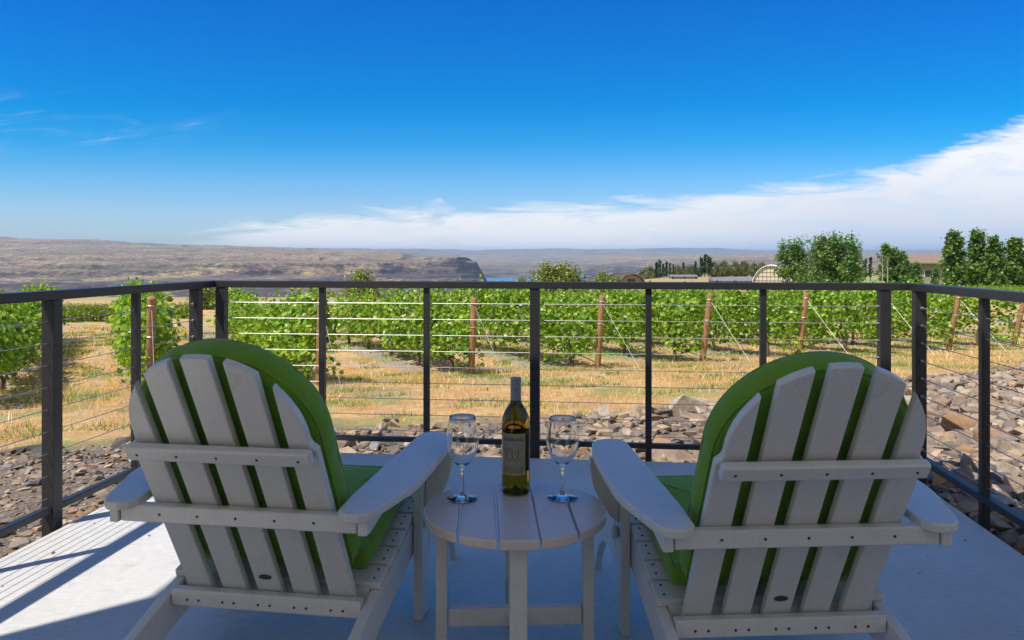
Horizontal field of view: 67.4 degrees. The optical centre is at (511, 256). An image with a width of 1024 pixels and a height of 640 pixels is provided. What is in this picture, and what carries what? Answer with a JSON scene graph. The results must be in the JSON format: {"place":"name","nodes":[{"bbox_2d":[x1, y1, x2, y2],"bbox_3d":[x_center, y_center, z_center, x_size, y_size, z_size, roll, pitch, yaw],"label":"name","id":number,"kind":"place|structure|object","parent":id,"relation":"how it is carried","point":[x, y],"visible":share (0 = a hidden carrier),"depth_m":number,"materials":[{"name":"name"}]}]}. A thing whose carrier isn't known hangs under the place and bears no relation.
{"place":"outdoors","nodes":[
{"label":"outdoors","id":0,"kind":"place"},
{"bbox_2d":[0,453,1023,639],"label":"patio","id":1,"kind":"structure","parent":0,"point":[102,577],"depth_m":2.50,"materials":[{"name":"concrete"}]},
{"bbox_2d":[104,354,458,639],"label":"adirondack chair","id":2,"kind":"object","parent":1,"relation":"on","point":[413,476],"visible":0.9,"depth_m":1.88,"materials":[{"name":"wood"}]},
{"bbox_2d":[141,339,401,567],"bbox_3d":[-0.618,0.508,2.100,0.498,0.644,0.814,0,0,9],"label":"chair cushion","id":3,"kind":"object","parent":2,"relation":"on","point":[300,390],"visible":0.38,"depth_m":1.79,"materials":[{"name":"fabric"}]},
{"bbox_2d":[0,280,1023,536],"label":"cable railing","id":4,"kind":"object","parent":1,"relation":"on","point":[50,510],"visible":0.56,"depth_m":3.93,"materials":[{"name":"metal"}]},
{"bbox_2d":[423,481,605,639],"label":"side table","id":5,"kind":"object","parent":1,"relation":"on","point":[516,613],"visible":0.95,"depth_m":2.04,"materials":[{"name":"wood"}]},
{"bbox_2d":[446,413,478,503],"bbox_3d":[-0.138,0.558,2.138,0.090,0.231,0.091,0,0,0],"label":"wine glass","id":6,"kind":"object","parent":5,"relation":"on","point":[462,439],"visible":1,"depth_m":2.11,"materials":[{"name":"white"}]},
{"bbox_2d":[502,377,529,495],"bbox_3d":[0.011,0.509,2.198,0.080,0.329,0.082,0,0,0],"label":"wine bottle","id":7,"kind":"object","parent":5,"relation":"on","point":[515,450],"visible":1,"depth_m":2.17,"materials":[{"name":"green glass"}]},
{"bbox_2d":[546,415,578,502],"bbox_3d":[0.141,0.561,2.146,0.090,0.226,0.090,0,0,0],"label":"wine glass","id":8,"kind":"object","parent":5,"relation":"on","point":[562,439],"visible":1,"depth_m":2.12,"materials":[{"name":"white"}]},
{"bbox_2d":[589,362,957,639],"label":"adirondack chair","id":9,"kind":"object","parent":1,"relation":"on","point":[637,499],"visible":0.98,"depth_m":1.73,"materials":[{"name":"wood"}]},
{"bbox_2d":[650,351,907,583],"bbox_3d":[0.644,0.515,1.981,0.498,0.631,0.808,0,0,-3],"label":"chair cushion","id":10,"kind":"object","parent":9,"relation":"on","point":[687,493],"visible":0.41,"depth_m":1.67,"materials":[{"name":"fabric"}]},
{"bbox_2d":[0,237,1023,558],"bbox_3d":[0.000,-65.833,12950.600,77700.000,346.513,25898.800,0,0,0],"label":"ground","id":11,"kind":"structure","parent":0,"point":[76,263],"depth_m":147.52,"materials":[{"name":"soil"}]},
{"bbox_2d":[0,288,24,380],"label":"grape vine","id":12,"kind":"object","parent":11,"relation":"on","point":[7,342],"visible":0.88,"depth_m":11.53,"materials":[{"name":"green plant"}]},
{"bbox_2d":[0,304,27,379],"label":"grape vine","id":13,"kind":"object","parent":11,"relation":"on","point":[12,345],"visible":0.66,"depth_m":12.49,"materials":[{"name":"green plant"}]},
{"bbox_2d":[0,292,41,390],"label":"grape vine","id":14,"kind":"object","parent":11,"relation":"on","point":[16,312],"visible":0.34,"depth_m":13.94,"materials":[{"name":"green plant"}]},
{"bbox_2d":[0,288,41,377],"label":"grape vine","id":15,"kind":"object","parent":11,"relation":"on","point":[27,307],"visible":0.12,"depth_m":15.66,"materials":[{"name":"green plant"}]},
{"bbox_2d":[20,288,41,365],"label":"grape vine","id":16,"kind":"object","parent":11,"relation":"on","point":[39,320],"visible":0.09,"depth_m":17.25,"materials":[{"name":"green plant"}]},
{"bbox_2d":[65,303,80,322],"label":"grape vine","id":17,"kind":"object","parent":11,"relation":"on","point":[72,313],"visible":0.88,"depth_m":38.97,"materials":[{"name":"green plant"}]},
{"bbox_2d":[77,303,94,321],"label":"grape vine","id":18,"kind":"object","parent":11,"relation":"on","point":[84,315],"visible":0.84,"depth_m":40.25,"materials":[{"name":"green plant"}]},
{"bbox_2d":[87,302,102,321],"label":"grape vine","id":19,"kind":"object","parent":11,"relation":"on","point":[95,309],"visible":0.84,"depth_m":39.98,"materials":[{"name":"green plant"}]},
{"bbox_2d":[110,437,130,448],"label":"stone","id":20,"kind":"object","parent":11,"relation":"on","point":[117,442],"visible":0.34,"depth_m":6.02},
{"bbox_2d":[98,295,177,376],"bbox_3d":[-7.413,1.697,15.317,1.494,1.986,2.162,0,0,-28],"label":"grape vine","id":21,"kind":"object","parent":11,"relation":"on","point":[112,343],"visible":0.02,"depth_m":14.94,"materials":[{"name":"green plant"}]},
{"bbox_2d":[111,293,180,384],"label":"grape vine","id":22,"kind":"object","parent":11,"relation":"on","point":[116,326],"visible":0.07,"depth_m":13.22,"materials":[{"name":"green plant"}]},
{"bbox_2d":[104,277,188,382],"bbox_3d":[-5.575,1.339,11.928,1.288,2.015,2.388,0,0,-30],"label":"grape vine","id":23,"kind":"object","parent":11,"relation":"on","point":[161,319],"visible":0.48,"depth_m":11.47,"materials":[{"name":"green plant"}]},
{"bbox_2d":[145,296,156,369],"bbox_3d":[-4.944,1.462,10.564,0.150,1.815,1.568,0,0,-28],"label":"vineyard post","id":24,"kind":"object","parent":11,"relation":"on","point":[151,336],"visible":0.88,"depth_m":10.88,"materials":[{"name":"brown wood"}]},
{"bbox_2d":[186,279,214,309],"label":"bush","id":25,"kind":"object","parent":11,"relation":"on","point":[208,296],"visible":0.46,"depth_m":67.45,"materials":[{"name":"green plant"}]},
{"bbox_2d":[206,287,253,339],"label":"grape vine","id":26,"kind":"object","parent":11,"relation":"on","point":[208,320],"visible":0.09,"depth_m":22.04,"materials":[{"name":"green plant"}]},
{"bbox_2d":[214,287,261,340],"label":"grape vine","id":27,"kind":"object","parent":11,"relation":"on","point":[236,305],"visible":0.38,"depth_m":20.21,"materials":[{"name":"green plant"}]},
{"bbox_2d":[230,294,263,345],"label":"grape vine","id":28,"kind":"object","parent":11,"relation":"on","point":[246,308],"visible":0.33,"depth_m":18.88,"materials":[{"name":"green plant"}]},
{"bbox_2d":[237,299,281,352],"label":"grape vine","id":29,"kind":"object","parent":11,"relation":"on","point":[254,312],"visible":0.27,"depth_m":17.26,"materials":[{"name":"green plant"}]},
{"bbox_2d":[245,289,316,366],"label":"grape vine","id":30,"kind":"object","parent":11,"relation":"on","point":[272,342],"visible":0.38,"depth_m":15.45,"materials":[{"name":"green plant"}]},
{"bbox_2d":[255,280,353,378],"bbox_3d":[-3.753,1.446,13.828,1.436,2.071,2.180,0,0,-29],"label":"grape vine","id":31,"kind":"object","parent":11,"relation":"on","point":[305,337],"visible":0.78,"depth_m":13.43,"materials":[{"name":"green plant"}]},
{"bbox_2d":[315,297,341,388],"bbox_3d":[-2.932,1.573,12.364,0.150,1.805,1.568,0,0,-28],"label":"vineyard post","id":32,"kind":"object","parent":11,"relation":"on","point":[317,361],"visible":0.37,"depth_m":12.89,"materials":[{"name":"brown wood"}]},
{"bbox_2d":[329,289,366,343],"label":"grape vine","id":33,"kind":"object","parent":11,"relation":"on","point":[341,304],"visible":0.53,"depth_m":22.39,"materials":[{"name":"green plant"}]},
{"bbox_2d":[340,265,384,306],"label":"bush","id":34,"kind":"object","parent":11,"relation":"on","point":[361,276],"visible":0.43,"depth_m":79.34,"materials":[{"name":"green plant"}]},
{"bbox_2d":[340,288,391,348],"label":"grape vine","id":35,"kind":"object","parent":11,"relation":"on","point":[363,309],"visible":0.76,"depth_m":20.75,"materials":[{"name":"green plant"}]},
{"bbox_2d":[355,288,414,355],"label":"grape vine","id":36,"kind":"object","parent":11,"relation":"on","point":[383,315],"visible":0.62,"depth_m":18.95,"materials":[{"name":"green plant"}]},
{"bbox_2d":[377,280,462,365],"bbox_3d":[-2.119,1.605,17.466,1.317,2.126,2.273,0,0,-30],"label":"grape vine","id":37,"kind":"object","parent":11,"relation":"on","point":[409,297],"visible":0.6,"depth_m":17.44,"materials":[{"name":"green plant"}]},
{"bbox_2d":[411,288,497,373],"bbox_3d":[-1.273,1.613,15.741,1.321,1.957,2.263,0,0,-28],"label":"grape vine","id":38,"kind":"object","parent":11,"relation":"on","point":[455,329],"visible":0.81,"depth_m":15.53,"materials":[{"name":"green plant"}]},
{"bbox_2d":[438,277,496,340],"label":"grape vine","id":39,"kind":"object","parent":11,"relation":"on","point":[461,293],"visible":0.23,"depth_m":21.44,"materials":[{"name":"green plant"}]},
{"bbox_2d":[468,297,504,376],"bbox_3d":[-0.462,1.683,14.264,0.150,1.805,1.568,0,0,-28],"label":"vineyard post","id":40,"kind":"object","parent":11,"relation":"on","point":[472,337],"visible":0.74,"depth_m":14.78,"materials":[{"name":"brown wood"}]},
{"bbox_2d":[463,274,524,351],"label":"grape vine","id":41,"kind":"object","parent":11,"relation":"on","point":[486,295],"visible":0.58,"depth_m":19.84,"materials":[{"name":"green plant"}]},
{"bbox_2d":[0,362,1023,555],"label":"loose stones","id":42,"kind":"object","parent":11,"relation":"on","point":[1010,378],"visible":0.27,"depth_m":5.96,"materials":[{"name":"stone"}]},
{"bbox_2d":[947,431,973,440],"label":"stone","id":43,"kind":"object","parent":42,"relation":"on","point":[960,436],"visible":0.4,"depth_m":5.11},
{"bbox_2d":[953,443,974,453],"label":"stone","id":44,"kind":"object","parent":42,"relation":"on","point":[966,447],"visible":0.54,"depth_m":4.70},
{"bbox_2d":[956,499,977,514],"bbox_3d":[2.121,1.188,3.573,0.124,0.079,0.084,-15,20,-30],"label":"stone","id":45,"kind":"object","parent":42,"relation":"on","point":[965,507],"visible":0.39,"depth_m":3.56,"materials":[{"name":"stone"}]},
{"bbox_2d":[974,513,1012,531],"bbox_3d":[2.124,1.190,3.389,0.086,0.085,0.149,1,9,-10],"label":"stone","id":46,"kind":"object","parent":42,"relation":"on","point":[997,523],"visible":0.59,"depth_m":3.35,"materials":[{"name":"stone"}]},
{"bbox_2d":[999,442,1023,451],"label":"stone","id":47,"kind":"object","parent":42,"relation":"on","point":[1006,446],"visible":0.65,"depth_m":4.63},
{"bbox_2d":[1007,449,1023,458],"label":"stone","id":48,"kind":"object","parent":42,"relation":"on","point":[1016,453],"visible":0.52,"depth_m":4.53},
{"bbox_2d":[1013,534,1023,553],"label":"stone","id":49,"kind":"object","parent":42,"relation":"on","point":[1019,546],"visible":0.49,"depth_m":3.06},
{"bbox_2d":[0,331,1023,411],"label":"cane cuttings","id":50,"kind":"object","parent":11,"relation":"on","point":[527,361],"visible":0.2,"depth_m":18.73,"materials":[{"name":"wood"}]},
{"bbox_2d":[493,277,566,361],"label":"grape vine","id":51,"kind":"object","parent":11,"relation":"on","point":[520,295],"visible":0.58,"depth_m":18.33,"materials":[{"name":"green plant"}]},
{"bbox_2d":[529,256,572,294],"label":"bush","id":52,"kind":"object","parent":11,"relation":"on","point":[547,272],"visible":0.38,"depth_m":103.96,"materials":[{"name":"green plant"}]},
{"bbox_2d":[554,260,590,292],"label":"bush","id":53,"kind":"object","parent":11,"relation":"on","point":[574,277],"visible":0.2,"depth_m":107.08,"materials":[{"name":"green plant"}]},
{"bbox_2d":[540,289,620,367],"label":"grape vine","id":54,"kind":"object","parent":11,"relation":"on","point":[574,329],"visible":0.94,"depth_m":16.45,"materials":[{"name":"green plant"}]},
{"bbox_2d":[555,289,615,345],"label":"grape vine","id":55,"kind":"object","parent":11,"relation":"on","point":[580,301],"visible":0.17,"depth_m":20.98,"materials":[{"name":"green plant"}]},
{"bbox_2d":[592,267,612,292],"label":"bush","id":56,"kind":"object","parent":11,"relation":"on","point":[602,277],"visible":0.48,"depth_m":139.42,"materials":[{"name":"green plant"}]},
{"bbox_2d":[594,295,639,368],"bbox_3d":[2.077,1.685,15.064,0.150,1.806,1.568,0,0,-28],"label":"vineyard post","id":57,"kind":"object","parent":11,"relation":"on","point":[600,323],"visible":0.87,"depth_m":15.57,"materials":[{"name":"brown wood"}]},
{"bbox_2d":[588,278,659,354],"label":"grape vine","id":58,"kind":"object","parent":11,"relation":"on","point":[622,311],"visible":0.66,"depth_m":19.20,"materials":[{"name":"green plant"}]},
{"bbox_2d":[609,273,644,281],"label":"arched barn","id":59,"kind":"structure","parent":11,"relation":"on","point":[627,277],"depth_m":185.80,"materials":[{"name":"beige paint"}]},
{"bbox_2d":[652,449,692,462],"bbox_3d":[1.010,1.248,4.761,0.289,0.109,0.250,12,21,43],"label":"stone","id":60,"kind":"object","parent":11,"relation":"on","point":[672,455],"visible":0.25,"depth_m":4.76,"materials":[{"name":"stone"}]},
{"bbox_2d":[641,289,704,346],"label":"grape vine","id":61,"kind":"object","parent":11,"relation":"on","point":[685,310],"visible":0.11,"depth_m":21.84,"materials":[{"name":"green plant"}]},
{"bbox_2d":[627,289,723,360],"bbox_3d":[3.745,1.583,17.634,1.352,2.039,2.192,0,0,-29],"label":"grape vine","id":62,"kind":"object","parent":11,"relation":"on","point":[662,309],"visible":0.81,"depth_m":17.40,"materials":[{"name":"green plant"}]},
{"bbox_2d":[669,395,707,413],"bbox_3d":[1.685,1.446,7.307,0.346,0.220,0.233,18,-18,-14],"label":"stone","id":63,"kind":"object","parent":11,"relation":"on","point":[693,401],"visible":0.56,"depth_m":7.25,"materials":[{"name":"stone"}]},
{"bbox_2d":[676,280,749,350],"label":"grape vine","id":64,"kind":"object","parent":11,"relation":"on","point":[722,296],"visible":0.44,"depth_m":20.00,"materials":[{"name":"green plant"}]},
{"bbox_2d":[706,260,721,276],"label":"round tree","id":65,"kind":"object","parent":11,"relation":"on","point":[716,270],"visible":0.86,"depth_m":414.97,"materials":[{"name":"green plant"}]},
{"bbox_2d":[699,294,748,361],"bbox_3d":[4.495,1.697,16.164,0.150,1.809,1.568,0,0,-28],"label":"vineyard post","id":66,"kind":"object","parent":11,"relation":"on","point":[706,326],"visible":0.89,"depth_m":16.63,"materials":[{"name":"brown wood"}]},
{"bbox_2d":[718,260,731,276],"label":"round tree","id":67,"kind":"object","parent":11,"relation":"on","point":[725,271],"visible":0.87,"depth_m":438.52,"materials":[{"name":"green plant"}]},
{"bbox_2d":[708,277,752,281],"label":"long shed","id":68,"kind":"structure","parent":11,"relation":"on","point":[730,279],"depth_m":205.78,"materials":[{"name":"beige paint"}]},
{"bbox_2d":[729,261,742,276],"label":"round tree","id":69,"kind":"object","parent":11,"relation":"on","point":[736,270],"visible":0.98,"depth_m":443.86,"materials":[{"name":"green plant"}]},
{"bbox_2d":[712,290,770,341],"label":"grape vine","id":70,"kind":"object","parent":11,"relation":"on","point":[730,291],"visible":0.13,"depth_m":23.30,"materials":[{"name":"green plant"}]},
{"bbox_2d":[725,290,814,355],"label":"grape vine","id":71,"kind":"object","parent":11,"relation":"on","point":[754,315],"visible":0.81,"depth_m":18.49,"materials":[{"name":"green plant"}]},
{"bbox_2d":[752,264,788,281],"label":"hoop tent","id":72,"kind":"object","parent":11,"relation":"on","point":[764,274],"visible":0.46,"depth_m":150.53,"materials":[{"name":"beige fabric"}]},
{"bbox_2d":[771,234,813,281],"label":"broadleaf tree","id":73,"kind":"object","parent":11,"relation":"on","point":[797,271],"visible":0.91,"depth_m":126.85,"materials":[{"name":"green plant"}]},
{"bbox_2d":[754,290,830,347],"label":"grape vine","id":74,"kind":"object","parent":11,"relation":"on","point":[787,296],"visible":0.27,"depth_m":20.95,"materials":[{"name":"green plant"}]},
{"bbox_2d":[771,280,832,339],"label":"grape vine","id":75,"kind":"object","parent":11,"relation":"on","point":[794,291],"visible":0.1,"depth_m":23.94,"materials":[{"name":"green plant"}]},
{"bbox_2d":[806,233,835,292],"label":"broadleaf tree","id":76,"kind":"object","parent":11,"relation":"on","point":[815,265],"visible":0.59,"depth_m":119.35,"materials":[{"name":"green plant"}]},
{"bbox_2d":[796,292,845,353],"bbox_3d":[7.015,1.726,17.264,0.150,1.808,1.568,0,0,-28],"label":"vineyard post","id":77,"kind":"object","parent":11,"relation":"on","point":[803,315],"visible":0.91,"depth_m":17.73,"materials":[{"name":"brown wood"}]},
{"bbox_2d":[810,229,869,290],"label":"broadleaf tree","id":78,"kind":"object","parent":11,"relation":"on","point":[837,248],"visible":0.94,"depth_m":116.81,"materials":[{"name":"green plant"}]},
{"bbox_2d":[806,279,895,351],"bbox_3d":[8.642,1.625,19.863,1.153,2.082,2.220,0,0,-27],"label":"grape vine","id":79,"kind":"object","parent":11,"relation":"on","point":[870,299],"visible":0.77,"depth_m":19.73,"materials":[{"name":"green plant"}]},
{"bbox_2d":[841,241,865,282],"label":"broadleaf tree","id":80,"kind":"object","parent":11,"relation":"on","point":[860,258],"visible":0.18,"depth_m":123.38,"materials":[{"name":"green plant"}]},
{"bbox_2d":[817,281,891,344],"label":"grape vine","id":81,"kind":"object","parent":11,"relation":"on","point":[873,337],"visible":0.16,"depth_m":22.53,"materials":[{"name":"green plant"}]},
{"bbox_2d":[871,242,896,282],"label":"poplar tree","id":82,"kind":"object","parent":11,"relation":"on","point":[889,254],"visible":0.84,"depth_m":149.40,"materials":[{"name":"green plant"}]},
{"bbox_2d":[893,249,908,282],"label":"poplar tree","id":83,"kind":"object","parent":11,"relation":"on","point":[902,256],"visible":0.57,"depth_m":149.65,"materials":[{"name":"green plant"}]},
{"bbox_2d":[897,259,913,282],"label":"poplar tree","id":84,"kind":"object","parent":11,"relation":"on","point":[906,269],"visible":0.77,"depth_m":145.71,"materials":[{"name":"green plant"}]},
{"bbox_2d":[882,277,951,340],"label":"grape vine","id":85,"kind":"object","parent":11,"relation":"on","point":[929,333],"visible":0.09,"depth_m":23.02,"materials":[{"name":"green plant"}]},
{"bbox_2d":[909,261,924,282],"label":"poplar tree","id":86,"kind":"object","parent":11,"relation":"on","point":[916,266],"visible":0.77,"depth_m":139.75,"materials":[{"name":"green plant"}]},
{"bbox_2d":[871,276,965,344],"bbox_3d":[10.877,1.619,20.842,1.334,2.216,2.412,0,0,-28],"label":"grape vine","id":87,"kind":"object","parent":11,"relation":"on","point":[899,327],"visible":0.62,"depth_m":20.58,"materials":[{"name":"green plant"}]},
{"bbox_2d":[907,255,944,284],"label":"brown house","id":88,"kind":"structure","parent":11,"relation":"on","point":[927,262],"depth_m":165.06,"materials":[{"name":"beige paint"}]},
{"bbox_2d":[930,266,939,284],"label":"poplar tree","id":89,"kind":"object","parent":11,"relation":"on","point":[935,277],"visible":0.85,"depth_m":137.70,"materials":[{"name":"green plant"}]},
{"bbox_2d":[931,472,946,485],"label":"stone","id":90,"kind":"object","parent":11,"relation":"on","point":[937,479],"visible":0.08,"depth_m":3.96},
{"bbox_2d":[930,434,955,444],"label":"stone","id":91,"kind":"object","parent":11,"relation":"on","point":[946,438],"visible":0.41,"depth_m":5.01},
{"bbox_2d":[935,229,970,286],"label":"poplar tree","id":92,"kind":"object","parent":11,"relation":"on","point":[954,255],"visible":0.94,"depth_m":111.35,"materials":[{"name":"green plant"}]},
{"bbox_2d":[950,466,975,483],"bbox_3d":[2.365,1.189,4.083,0.157,0.136,0.163,-18,-10,-26],"label":"stone","id":93,"kind":"object","parent":11,"relation":"on","point":[967,471],"visible":0.28,"depth_m":4.02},
{"bbox_2d":[940,413,991,431],"bbox_3d":[3.288,1.268,5.610,0.300,0.260,0.311,5,10,-45],"label":"stone","id":94,"kind":"object","parent":11,"relation":"on","point":[957,421],"visible":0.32,"depth_m":5.52,"materials":[{"name":"stone"}]},
{"bbox_2d":[959,453,977,469],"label":"stone","id":95,"kind":"object","parent":11,"relation":"on","point":[964,461],"visible":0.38,"depth_m":4.28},
{"bbox_2d":[959,406,977,413],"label":"stone","id":96,"kind":"object","parent":11,"relation":"on","point":[969,409],"visible":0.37,"depth_m":6.66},
{"bbox_2d":[953,227,989,286],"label":"poplar tree","id":97,"kind":"object","parent":11,"relation":"on","point":[975,270],"visible":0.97,"depth_m":109.41,"materials":[{"name":"green plant"}]},
{"bbox_2d":[945,296,1005,350],"bbox_3d":[11.688,1.825,19.364,0.150,1.810,1.568,0,0,-28],"label":"vineyard post","id":98,"kind":"object","parent":11,"relation":"on","point":[954,317],"visible":0.78,"depth_m":19.81,"materials":[{"name":"brown wood"}]},
{"bbox_2d":[929,456,1023,555],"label":"dark gravel","id":99,"kind":"structure","parent":11,"relation":"on","point":[936,490],"depth_m":3.81,"materials":[{"name":"gravel"}]},
{"bbox_2d":[936,282,1023,345],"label":"grape vine","id":100,"kind":"object","parent":11,"relation":"on","point":[973,309],"visible":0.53,"depth_m":21.49,"materials":[{"name":"green plant"}]},
{"bbox_2d":[973,425,1010,439],"bbox_3d":[3.265,1.232,5.206,0.143,0.141,0.247,-18,8,-6],"label":"stone","id":101,"kind":"object","parent":11,"relation":"on","point":[994,432],"visible":0.31,"depth_m":5.18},
{"bbox_2d":[978,234,1011,287],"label":"poplar tree","id":102,"kind":"object","parent":11,"relation":"on","point":[994,251],"visible":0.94,"depth_m":107.44,"materials":[{"name":"green plant"}]},
{"bbox_2d":[990,472,1011,483],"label":"stone","id":103,"kind":"object","parent":11,"relation":"on","point":[996,476],"visible":0.37,"depth_m":4.00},
{"bbox_2d":[990,461,1020,475],"bbox_3d":[2.632,1.174,4.143,0.135,0.127,0.200,10,-9,3],"label":"stone","id":104,"kind":"object","parent":11,"relation":"on","point":[1005,467],"visible":0.41,"depth_m":4.07,"materials":[{"name":"stone"}]},
{"bbox_2d":[1001,234,1023,287],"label":"poplar tree","id":105,"kind":"object","parent":11,"relation":"on","point":[1014,264],"visible":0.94,"depth_m":106.46,"materials":[{"name":"green plant"}]},
{"bbox_2d":[1003,475,1023,491],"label":"stone","id":106,"kind":"object","parent":11,"relation":"on","point":[1014,486],"visible":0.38,"depth_m":3.90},
{"bbox_2d":[1010,303,1023,346],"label":"vineyard post","id":107,"kind":"object","parent":11,"relation":"on","point":[1020,316],"visible":0.61,"depth_m":20.82,"materials":[{"name":"brown wood"}]},
{"bbox_2d":[0,325,1023,449],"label":"dry grass","id":108,"kind":"structure","parent":0,"point":[66,391],"depth_m":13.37,"materials":[{"name":"plant"}]},
{"bbox_2d":[0,0,1023,250],"label":"sky","id":109,"kind":"structure","parent":0,"point":[473,125],"materials":[{"name":"blue"}]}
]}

